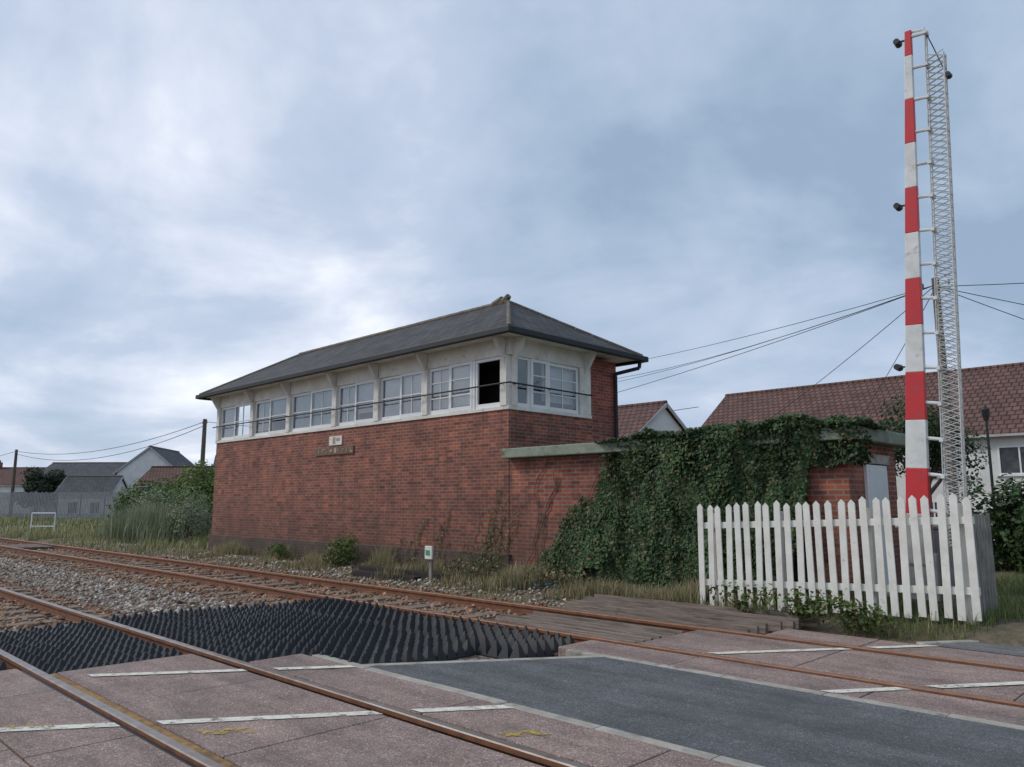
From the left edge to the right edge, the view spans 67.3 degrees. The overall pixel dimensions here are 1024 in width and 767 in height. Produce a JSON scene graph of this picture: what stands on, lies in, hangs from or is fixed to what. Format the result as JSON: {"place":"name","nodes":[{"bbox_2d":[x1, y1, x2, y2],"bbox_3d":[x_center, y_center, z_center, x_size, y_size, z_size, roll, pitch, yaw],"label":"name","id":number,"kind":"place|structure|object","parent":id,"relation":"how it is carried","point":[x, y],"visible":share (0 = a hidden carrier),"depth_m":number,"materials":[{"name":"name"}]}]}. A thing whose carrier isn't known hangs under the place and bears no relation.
{"place":"outdoors","nodes":[
{"label":"outdoors","id":0,"kind":"place"},
{"bbox_2d":[143,547,853,626],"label":"dry grass","id":1,"kind":"structure","parent":0,"point":[307,563],"depth_m":15.99,"materials":[{"name":"plant"}]},
{"bbox_2d":[0,513,1023,755],"bbox_3d":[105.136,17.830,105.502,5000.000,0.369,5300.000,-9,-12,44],"label":"ground","id":2,"kind":"structure","parent":0,"point":[1009,633],"depth_m":9.65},
{"bbox_2d":[9,449,17,514],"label":"telegraph pole","id":3,"kind":"object","parent":2,"relation":"on","point":[14,472],"visible":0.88,"depth_m":88.98,"materials":[{"name":"brown wood"}]},
{"bbox_2d":[0,486,28,512],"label":"walls","id":4,"kind":"structure","parent":2,"relation":"on","point":[5,489],"depth_m":106.11,"materials":[{"name":"white paint"}]},
{"bbox_2d":[0,468,44,484],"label":"roof","id":5,"kind":"structure","parent":4,"relation":"on","point":[6,476],"depth_m":108.36,"materials":[{"name":"brown tile"}]},
{"bbox_2d":[1,467,45,467],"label":"ridge","id":6,"kind":"structure","parent":5,"relation":"on","point":[20,467],"depth_m":110.48,"materials":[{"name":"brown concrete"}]},
{"bbox_2d":[14,465,66,515],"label":"distant tree","id":7,"kind":"object","parent":2,"relation":"on","point":[40,483],"visible":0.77,"depth_m":88.35,"materials":[{"name":"green plant"}]},
{"bbox_2d":[30,513,55,531],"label":"white tubular gate","id":8,"kind":"structure","parent":2,"relation":"on","point":[43,526],"depth_m":38.39,"materials":[{"name":"metal"}]},
{"bbox_2d":[0,514,117,537],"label":"grass verge","id":9,"kind":"object","parent":2,"relation":"on","point":[75,522],"depth_m":49.03,"materials":[{"name":"green plant"}]},
{"bbox_2d":[31,462,126,512],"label":"distant bungalow","id":10,"kind":"object","parent":2,"relation":"on","point":[89,468],"visible":0.14,"depth_m":93.12,"materials":[{"name":"grey tile"}]},
{"bbox_2d":[57,481,126,517],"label":"walls","id":11,"kind":"structure","parent":2,"relation":"on","point":[120,486],"depth_m":74.61,"materials":[{"name":"grey paint"}]},
{"bbox_2d":[55,477,128,493],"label":"roof","id":12,"kind":"structure","parent":11,"relation":"on","point":[86,484],"depth_m":75.57,"materials":[{"name":"grey tile"}]},
{"bbox_2d":[55,477,129,493],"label":"gutter and bargeboards","id":13,"kind":"object","parent":12,"relation":"attached to","point":[113,490],"visible":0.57,"depth_m":76.01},
{"bbox_2d":[67,475,122,476],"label":"ridge","id":14,"kind":"structure","parent":12,"relation":"on","point":[94,475],"depth_m":76.83,"materials":[{"name":"tile"}]},
{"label":"window frames","id":15,"kind":"object","parent":11,"relation":"attached to","visible":0},
{"bbox_2d":[68,502,118,512],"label":"panes","id":16,"kind":"object","parent":15,"relation":"attached to","point":[75,510],"visible":0.09,"depth_m":74.43,"materials":[{"name":"grey glass"}]},
{"bbox_2d":[0,490,206,519],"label":"palisade fence","id":17,"kind":"object","parent":2,"relation":"on","point":[35,495],"visible":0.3,"depth_m":65.91,"materials":[{"name":"metal"}]},
{"bbox_2d":[1,523,210,555],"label":"grass verge","id":18,"kind":"object","parent":2,"relation":"on","point":[200,543],"depth_m":28.62,"materials":[{"name":"green plant"}]},
{"bbox_2d":[105,484,168,517],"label":"rounded bush","id":19,"kind":"object","parent":2,"relation":"on","point":[123,497],"visible":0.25,"depth_m":55.67,"materials":[{"name":"green plant"}]},
{"bbox_2d":[117,449,169,487],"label":"walls","id":20,"kind":"structure","parent":2,"relation":"on","point":[137,468],"depth_m":80.15,"materials":[{"name":"white paint"}]},
{"bbox_2d":[115,446,194,473],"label":"roof","id":21,"kind":"structure","parent":20,"relation":"on","point":[173,458],"depth_m":84.06,"materials":[{"name":"grey tile"}]},
{"bbox_2d":[112,447,172,474],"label":"gutter and bargeboards","id":22,"kind":"object","parent":21,"relation":"attached to","point":[160,456],"visible":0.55,"depth_m":80.22,"materials":[{"name":"white wood"}]},
{"bbox_2d":[149,445,179,451],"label":"ridge","id":23,"kind":"structure","parent":21,"relation":"on","point":[164,448],"depth_m":84.59,"materials":[{"name":"tile"}]},
{"bbox_2d":[83,499,211,543],"bbox_3d":[-14.756,5.549,31.213,10.718,1.750,4.537,-9,-12,44],"label":"willowherb clump","id":24,"kind":"object","parent":2,"relation":"on","point":[138,524],"visible":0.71,"depth_m":29.77,"materials":[{"name":"green plant"}]},
{"bbox_2d":[130,477,191,509],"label":"rounded bush","id":25,"kind":"object","parent":2,"relation":"on","point":[161,485],"visible":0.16,"depth_m":49.95,"materials":[{"name":"green plant"}]},
{"bbox_2d":[126,481,208,517],"bbox_3d":[-14.907,5.454,33.028,4.724,2.559,2.995,-9,-12,44],"label":"rounded bush","id":26,"kind":"object","parent":2,"relation":"on","point":[155,499],"visible":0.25,"depth_m":32.87,"materials":[{"name":"green plant"}]},
{"bbox_2d":[159,486,213,542],"bbox_3d":[-12.471,5.137,30.086,4.017,2.273,2.744,-9,-12,44],"label":"rounded bush","id":27,"kind":"object","parent":2,"relation":"on","point":[203,510],"visible":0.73,"depth_m":29.38,"materials":[{"name":"green plant"}]},
{"bbox_2d":[167,459,214,529],"bbox_3d":[-15.664,5.757,39.365,3.889,3.908,4.228,-9,-12,44],"label":"rounded bush","id":28,"kind":"object","parent":2,"relation":"on","point":[208,477],"visible":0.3,"depth_m":38.94,"materials":[{"name":"green plant"}]},
{"bbox_2d":[198,419,207,486],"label":"telegraph pole","id":29,"kind":"object","parent":2,"relation":"on","point":[203,442],"visible":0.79,"depth_m":60.06,"materials":[{"name":"brown wood"}]},
{"bbox_2d":[1,283,1023,460],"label":"overhead cables","id":30,"kind":"object","parent":29,"relation":"attached to","point":[713,356],"visible":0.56,"depth_m":28.88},
{"bbox_2d":[264,543,287,556],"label":"bramble bush","id":31,"kind":"object","parent":2,"relation":"on","point":[279,547],"visible":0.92,"depth_m":20.60,"materials":[{"name":"green plant"}]},
{"bbox_2d":[0,550,553,707],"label":"ballast","id":32,"kind":"structure","parent":2,"relation":"on","point":[470,657],"depth_m":14.02,"materials":[{"name":"grey gravel"}]},
{"bbox_2d":[0,596,574,673],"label":"anti trespass guard","id":33,"kind":"object","parent":32,"relation":"on","point":[356,632],"visible":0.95,"depth_m":8.98,"materials":[{"name":"black rubber"}]},
{"bbox_2d":[0,584,588,766],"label":"railway track","id":34,"kind":"structure","parent":32,"relation":"on","point":[72,613],"depth_m":6.38,"materials":[{"name":"metal"}]},
{"bbox_2d":[0,629,1023,766],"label":"level crossing panels","id":35,"kind":"object","parent":32,"relation":"on","point":[636,704],"visible":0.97,"depth_m":5.79,"materials":[{"name":"concrete"}]},
{"bbox_2d":[0,538,1023,707],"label":"railway track","id":36,"kind":"structure","parent":32,"relation":"on","point":[353,587],"depth_m":13.12,"materials":[{"name":"metal"}]},
{"bbox_2d":[3,544,53,548],"bbox_3d":[-19.515,5.688,26.307,2.500,0.080,6.170,-9,-12,44],"label":"staff foot crossing","id":37,"kind":"object","parent":36,"relation":"on","point":[30,546],"visible":0.84,"depth_m":27.53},
{"bbox_2d":[487,594,820,642],"bbox_3d":[1.694,3.168,10.168,3.685,0.279,2.700,-9,-12,44],"label":"timber cattle guard","id":38,"kind":"object","parent":32,"relation":"on","point":[725,618],"visible":0.69,"depth_m":10.21,"materials":[{"name":"brown wood"}]},
{"bbox_2d":[0,538,593,630],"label":"ballast stones","id":39,"kind":"object","parent":2,"relation":"on","point":[142,607],"visible":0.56,"depth_m":15.01,"materials":[{"name":"grey gravel"}]},
{"bbox_2d":[318,528,361,567],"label":"bramble bush","id":40,"kind":"object","parent":2,"relation":"on","point":[345,557],"visible":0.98,"depth_m":18.27,"materials":[{"name":"green plant"}]},
{"bbox_2d":[211,539,471,578],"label":"long grass","id":41,"kind":"structure","parent":2,"relation":"on","point":[379,559],"depth_m":17.81,"materials":[{"name":"green plant"}]},
{"bbox_2d":[352,565,454,581],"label":"stacked old sleepers","id":42,"kind":"object","parent":2,"relation":"on","point":[365,571],"visible":0.63,"depth_m":16.24},
{"bbox_2d":[195,294,648,575],"bbox_3d":[-3.585,1.708,21.814,14.660,6.877,4.860,-9,-12,44],"label":"brick signal box","id":43,"kind":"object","parent":2,"relation":"on","point":[389,438],"visible":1,"depth_m":18.39,"materials":[{"name":"red brick"}]},
{"bbox_2d":[220,356,578,440],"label":"window frames","id":44,"kind":"structure","parent":43,"relation":"in","point":[474,365],"depth_m":17.84,"materials":[{"name":"white paint"}]},
{"bbox_2d":[395,493,519,571],"bbox_3d":[-1.315,3.193,16.612,4.060,1.661,0.110,-9,-12,44],"label":"wall creeper","id":45,"kind":"object","parent":43,"relation":"attached to","point":[487,540],"depth_m":15.82,"materials":[{"name":"green plant"}]},
{"bbox_2d":[425,546,432,581],"bbox_3d":[-1.651,3.645,15.364,0.220,0.780,0.100,-9,-12,44],"label":"marker post","id":46,"kind":"object","parent":2,"relation":"on","point":[429,552],"visible":0.96,"depth_m":15.35,"materials":[{"name":"white metal"}]},
{"bbox_2d":[439,555,512,579],"bbox_3d":[-0.774,3.719,15.415,1.871,0.565,0.622,-9,-12,44],"label":"bramble bush","id":47,"kind":"object","parent":2,"relation":"on","point":[478,569],"visible":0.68,"depth_m":15.34,"materials":[{"name":"green plant"}]},
{"bbox_2d":[508,581,556,588],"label":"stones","id":48,"kind":"object","parent":2,"relation":"on","point":[539,585],"visible":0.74,"depth_m":13.65,"materials":[{"name":"grey stone"}]},
{"bbox_2d":[441,559,726,603],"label":"long grass","id":49,"kind":"structure","parent":2,"relation":"on","point":[514,575],"depth_m":12.60,"materials":[{"name":"green plant"}]},
{"bbox_2d":[618,400,686,437],"bbox_3d":[2.887,4.583,38.789,11.770,6.470,6.859,-9,-12,44],"label":"bungalow","id":50,"kind":"object","parent":2,"relation":"on","point":[655,415],"visible":0.11,"depth_m":35.21,"materials":[{"name":"tile"}]},
{"bbox_2d":[502,425,904,602],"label":"flat roofed brick annexe","id":51,"kind":"structure","parent":2,"relation":"on","point":[571,466],"depth_m":14.07,"materials":[{"name":"brick"}]},
{"bbox_2d":[527,412,893,598],"bbox_3d":[2.802,2.170,13.197,6.931,2.920,1.480,-9,-12,44],"label":"ivy","id":52,"kind":"object","parent":51,"relation":"attached to","point":[641,529],"visible":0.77,"depth_m":12.47,"materials":[{"name":"green plant"}]},
{"bbox_2d":[869,469,889,594],"bbox_3d":[5.521,2.225,11.474,0.027,1.860,0.680,-9,-12,44],"label":"door","id":53,"kind":"structure","parent":51,"relation":"in","point":[878,478],"depth_m":11.48,"materials":[{"name":"white paint"}]},
{"bbox_2d":[707,580,908,633],"bbox_3d":[3.718,2.878,9.893,2.625,0.543,0.447,-9,-12,44],"label":"bramble bush","id":54,"kind":"object","parent":2,"relation":"on","point":[814,607],"visible":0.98,"depth_m":9.67,"materials":[{"name":"green plant"}]},
{"bbox_2d":[656,569,1023,640],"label":"grass verge","id":55,"kind":"object","parent":2,"relation":"on","point":[1013,588],"depth_m":9.58,"materials":[{"name":"green plant"}]},
{"bbox_2d":[697,493,997,624],"bbox_3d":[4.431,2.502,10.529,3.639,1.952,0.994,-8,-12,42],"label":"white picket fence","id":56,"kind":"object","parent":2,"relation":"on","point":[974,589],"visible":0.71,"depth_m":9.84,"materials":[{"name":"paint"}]},
{"bbox_2d":[893,27,967,613],"bbox_3d":[5.706,-0.807,10.545,1.282,8.312,0.850,-9,-12,44],"label":"level crossing barrier","id":57,"kind":"object","parent":2,"relation":"on","point":[918,472],"visible":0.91,"depth_m":10.22,"materials":[{"name":"metal"}]},
{"bbox_2d":[872,392,991,516],"bbox_3d":[13.830,2.749,25.554,3.862,5.674,3.809,-9,-12,44],"label":"garden tree","id":58,"kind":"object","parent":2,"relation":"on","point":[935,460],"visible":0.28,"depth_m":25.13,"materials":[{"name":"green plant"}]},
{"bbox_2d":[922,278,959,502],"bbox_3d":[12.536,1.036,22.131,0.760,8.400,0.280,-9,-12,44],"label":"telegraph pole","id":59,"kind":"object","parent":2,"relation":"on","point":[946,401],"visible":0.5,"depth_m":22.10,"materials":[{"name":"brown wood"}]},
{"bbox_2d":[916,640,978,648],"bbox_3d":[19.291,3.250,11.096,30.000,0.260,0.120,2,-9,-10],"label":"road marking","id":60,"kind":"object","parent":2,"relation":"on","point":[943,642],"depth_m":8.57,"materials":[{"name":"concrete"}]},
{"bbox_2d":[894,435,1023,540],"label":"walls","id":61,"kind":"structure","parent":2,"relation":"on","point":[995,442],"depth_m":31.73,"materials":[{"name":"white paint"}]},
{"bbox_2d":[701,365,1023,435],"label":"roof","id":62,"kind":"structure","parent":61,"relation":"on","point":[998,393],"depth_m":37.41,"materials":[{"name":"brown tile"}]},
{"bbox_2d":[702,398,1023,437],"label":"gutter and bargeboards","id":63,"kind":"object","parent":62,"relation":"attached to","point":[999,435],"visible":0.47,"depth_m":31.15,"materials":[{"name":"white wood"}]},
{"bbox_2d":[725,362,1023,395],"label":"ridge","id":64,"kind":"structure","parent":62,"relation":"on","point":[891,377],"depth_m":39.87,"materials":[{"name":"brown tile"}]},
{"bbox_2d":[930,445,1023,516],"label":"window frames","id":65,"kind":"structure","parent":61,"relation":"attached to","point":[1016,474],"depth_m":31.09,"materials":[{"name":"white paint"}]},
{"bbox_2d":[929,447,1023,516],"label":"panes","id":66,"kind":"object","parent":65,"relation":"attached to","point":[1009,459],"visible":0.1,"depth_m":31.09,"materials":[{"name":"glass"}]},
{"bbox_2d":[981,406,995,504],"bbox_3d":[13.772,2.834,22.044,0.228,4.420,0.240,-9,-12,44],"label":"street lamp","id":67,"kind":"object","parent":2,"relation":"on","point":[985,410],"visible":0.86,"depth_m":22.21,"materials":[{"name":"black metal"}]},
{"bbox_2d":[954,472,1023,573],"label":"laurel hedge","id":68,"kind":"object","parent":2,"relation":"on","point":[1007,527],"visible":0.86,"depth_m":15.80,"materials":[{"name":"green plant"}]},
{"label":"walls","id":69,"kind":"object","parent":2,"relation":"on","visible":0},
{"bbox_2d":[133,467,214,485],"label":"roof","id":70,"kind":"structure","parent":69,"relation":"on","point":[160,473],"depth_m":68.91,"materials":[{"name":"brown tile"}]},
{"bbox_2d":[151,466,213,467],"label":"ridge","id":71,"kind":"structure","parent":70,"relation":"on","point":[174,466],"depth_m":70.16,"materials":[{"name":"brown tile"}]},
{"bbox_2d":[0,0,1023,466],"label":"sky","id":72,"kind":"structure","parent":0,"point":[197,196],"materials":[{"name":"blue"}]},
{"bbox_2d":[523,563,622,588],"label":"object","id":73,"kind":"object","parent":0,"point":[560,577],"visible":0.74,"depth_m":13.56,"materials":[{"name":"green plant"}]},
{"bbox_2d":[924,642,1023,655],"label":"road","id":74,"kind":"structure","parent":0,"point":[999,648],"depth_m":8.29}
]}

